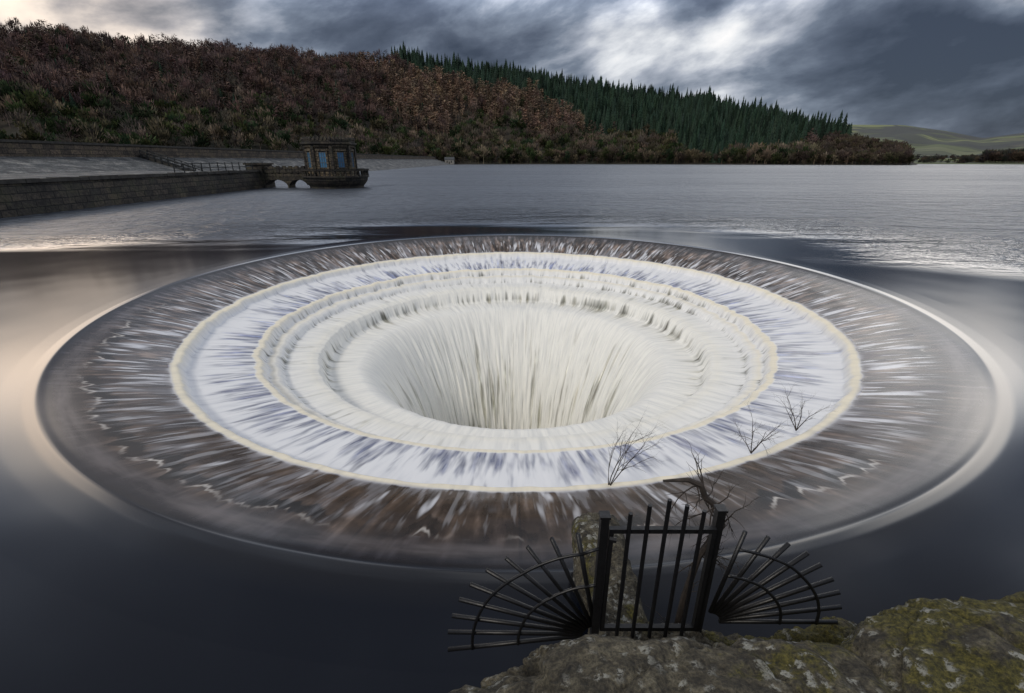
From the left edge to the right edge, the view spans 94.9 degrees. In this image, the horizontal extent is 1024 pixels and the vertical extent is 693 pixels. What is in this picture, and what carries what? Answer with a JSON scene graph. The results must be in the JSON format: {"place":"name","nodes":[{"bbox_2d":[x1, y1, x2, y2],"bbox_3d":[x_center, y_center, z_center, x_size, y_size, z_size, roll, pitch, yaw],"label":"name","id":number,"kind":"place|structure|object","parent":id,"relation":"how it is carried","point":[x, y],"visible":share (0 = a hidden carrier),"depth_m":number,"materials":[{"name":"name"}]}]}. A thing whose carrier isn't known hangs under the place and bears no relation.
{"place":"outdoors","nodes":[
{"label":"outdoors","id":0,"kind":"place"},
{"bbox_2d":[0,139,452,178],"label":"stone dam embankment","id":1,"kind":"structure","parent":0,"point":[30,159],"depth_m":81.75,"materials":[{"name":"grey stone"}]},
{"bbox_2d":[139,150,201,170],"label":"embankment steps","id":2,"kind":"structure","parent":1,"relation":"on","point":[147,156],"depth_m":88.75,"materials":[{"name":"stone"}]},
{"bbox_2d":[444,157,454,163],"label":"stone lodge","id":3,"kind":"structure","parent":1,"relation":"on","point":[449,160],"depth_m":427.18,"materials":[{"name":"stone"}]},
{"bbox_2d":[0,45,916,164],"bbox_3d":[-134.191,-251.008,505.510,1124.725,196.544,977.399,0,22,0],"label":"wooded hillside","id":4,"kind":"structure","parent":0,"point":[5,126],"depth_m":451.80,"materials":[{"name":"brown plant"}]},
{"bbox_2d":[0,18,819,163],"bbox_3d":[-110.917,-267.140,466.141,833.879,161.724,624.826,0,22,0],"label":"bare birch forest","id":5,"kind":"object","parent":4,"relation":"on","point":[121,84],"visible":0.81,"depth_m":446.99,"materials":[{"name":"brown plant"}]},
{"bbox_2d":[15,28,851,162],"bbox_3d":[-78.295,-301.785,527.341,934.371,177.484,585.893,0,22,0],"label":"spruce forest","id":6,"kind":"object","parent":4,"relation":"on","point":[696,121],"visible":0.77,"depth_m":579.26,"materials":[{"name":"green plant"}]},
{"bbox_2d":[0,26,916,164],"bbox_3d":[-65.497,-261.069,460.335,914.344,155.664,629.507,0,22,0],"label":"mixed shoreline woodland","id":7,"kind":"object","parent":4,"relation":"on","point":[862,149],"visible":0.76,"depth_m":413.27,"materials":[{"name":"brown plant"}]},
{"bbox_2d":[356,52,615,145],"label":"larch forest","id":8,"kind":"object","parent":4,"relation":"on","point":[432,116],"visible":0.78,"depth_m":584.63,"materials":[{"name":"brown plant"}]},
{"bbox_2d":[0,164,1023,692],"bbox_3d":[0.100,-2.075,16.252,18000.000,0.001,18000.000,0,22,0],"label":"lake water","id":9,"kind":"structure","parent":0,"point":[950,234],"depth_m":27.55,"materials":[{"name":"grey liquid"}]},
{"bbox_2d":[0,172,263,217],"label":"reservoir retaining wall","id":10,"kind":"structure","parent":9,"relation":"in","point":[21,199],"depth_m":44.87,"materials":[{"name":"grey stone"}]},
{"bbox_2d":[0,170,259,183],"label":"wall coping","id":11,"kind":"object","parent":10,"relation":"on","point":[37,180],"depth_m":44.90,"materials":[{"name":"stone"}]},
{"bbox_2d":[172,162,262,172],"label":"waterside railing","id":12,"kind":"object","parent":11,"relation":"on","point":[217,163],"visible":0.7,"depth_m":61.15,"materials":[{"name":"black metal"}]},
{"bbox_2d":[243,163,307,187],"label":"stone footbridge","id":13,"kind":"object","parent":9,"relation":"in","point":[289,176],"visible":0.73,"depth_m":72.47,"materials":[{"name":"stone"}]},
{"bbox_2d":[300,136,368,188],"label":"valve tower","id":14,"kind":"structure","parent":9,"relation":"in","point":[330,162],"depth_m":70.29,"materials":[{"name":"brown stone"}]},
{"bbox_2d":[308,152,353,166],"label":"window glass","id":15,"kind":"structure","parent":14,"relation":"in","point":[320,154],"depth_m":70.30,"materials":[{"name":"blue glass"}]},
{"bbox_2d":[0,232,1023,675],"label":"bellmouth spillway","id":16,"kind":"object","parent":9,"relation":"in","point":[376,454],"visible":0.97,"depth_m":8.70,"materials":[{"name":"liquid"}]},
{"bbox_2d":[608,411,663,485],"bbox_3d":[1.981,1.558,7.303,1.062,1.300,0.880,16,27,34],"label":"bare sapling","id":17,"kind":"object","parent":16,"relation":"on","point":[622,469],"visible":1,"depth_m":7.26,"materials":[{"name":"brown plant"}]},
{"bbox_2d":[729,403,802,455],"bbox_3d":[4.370,1.498,8.262,1.050,0.964,1.086,-13,25,-30],"label":"bare sapling","id":18,"kind":"object","parent":16,"relation":"on","point":[752,451],"visible":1,"depth_m":8.32,"materials":[{"name":"brown plant"}]},
{"bbox_2d":[773,381,840,430],"bbox_3d":[5.576,1.183,9.001,1.225,0.864,1.113,11,24,25],"label":"bare sapling","id":19,"kind":"object","parent":16,"relation":"on","point":[797,428],"visible":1,"depth_m":9.04,"materials":[{"name":"brown plant"}]},
{"bbox_2d":[481,622,768,687],"bbox_3d":[1.085,2.742,3.580,2.664,1.128,1.087,0,22,0],"label":"lichen boulder","id":20,"kind":"object","parent":9,"relation":"in","point":[529,667],"visible":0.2,"depth_m":3.63,"materials":[{"name":"grey stone"}]},
{"bbox_2d":[571,512,647,634],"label":"stone pier","id":21,"kind":"structure","parent":20,"relation":"on","point":[585,526],"depth_m":4.50,"materials":[{"name":"grey stone"}]},
{"bbox_2d":[448,504,841,651],"bbox_3d":[0.993,1.768,3.425,2.975,1.425,0.103,-1,22,-2],"label":"spiked safety fence","id":22,"kind":"object","parent":20,"relation":"on","point":[725,609],"visible":0.97,"depth_m":3.45,"materials":[{"name":"black metal"}]},
{"bbox_2d":[599,498,716,637],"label":"spiked gate","id":23,"kind":"structure","parent":22,"relation":"attached to","point":[629,529],"depth_m":3.29,"materials":[{"name":"black metal"}]},
{"bbox_2d":[644,439,763,623],"bbox_3d":[1.582,1.694,3.888,0.761,1.930,0.692,-20,29,-41],"label":"dead shrub","id":24,"kind":"object","parent":20,"relation":"on","point":[706,498],"visible":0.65,"depth_m":3.76,"materials":[{"name":"brown plant"}]},
{"bbox_2d":[759,616,856,645],"bbox_3d":[2.599,2.794,3.539,1.928,1.472,1.088,0,22,0],"label":"lichen boulder","id":25,"kind":"object","parent":9,"relation":"in","point":[839,632],"visible":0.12,"depth_m":3.57,"materials":[{"name":"green stone"}]},
{"bbox_2d":[0,0,1023,137],"label":"sky","id":26,"kind":"structure","parent":0,"point":[956,66],"materials":[{"name":"grey"}]},
{"bbox_2d":[847,125,1023,164],"bbox_3d":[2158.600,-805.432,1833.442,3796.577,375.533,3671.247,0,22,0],"label":"distant hills","id":27,"kind":"structure","parent":0,"point":[928,142],"depth_m":1305.41,"materials":[{"name":"green plant"}]},
{"bbox_2d":[913,148,1023,162],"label":"distant lakeside trees","id":28,"kind":"object","parent":27,"relation":"on","point":[1005,155],"visible":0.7,"depth_m":483.25,"materials":[{"name":"brown plant"}]},
{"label":"lakeside bank","id":29,"kind":"structure","parent":0,"visible":0},
{"bbox_2d":[533,634,896,692],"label":"lichen boulder","id":30,"kind":"object","parent":29,"relation":"on","point":[591,663],"visible":0.96,"depth_m":2.37,"materials":[{"name":"grey stone"}]},
{"bbox_2d":[449,675,537,692],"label":"lichen boulder","id":31,"kind":"object","parent":30,"relation":"on","point":[513,684],"visible":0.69,"depth_m":2.58,"materials":[{"name":"grey stone"}]},
{"bbox_2d":[840,591,1023,692],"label":"lichen boulder","id":32,"kind":"object","parent":29,"relation":"on","point":[962,644],"visible":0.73,"depth_m":2.38,"materials":[{"name":"stone"}]}
]}

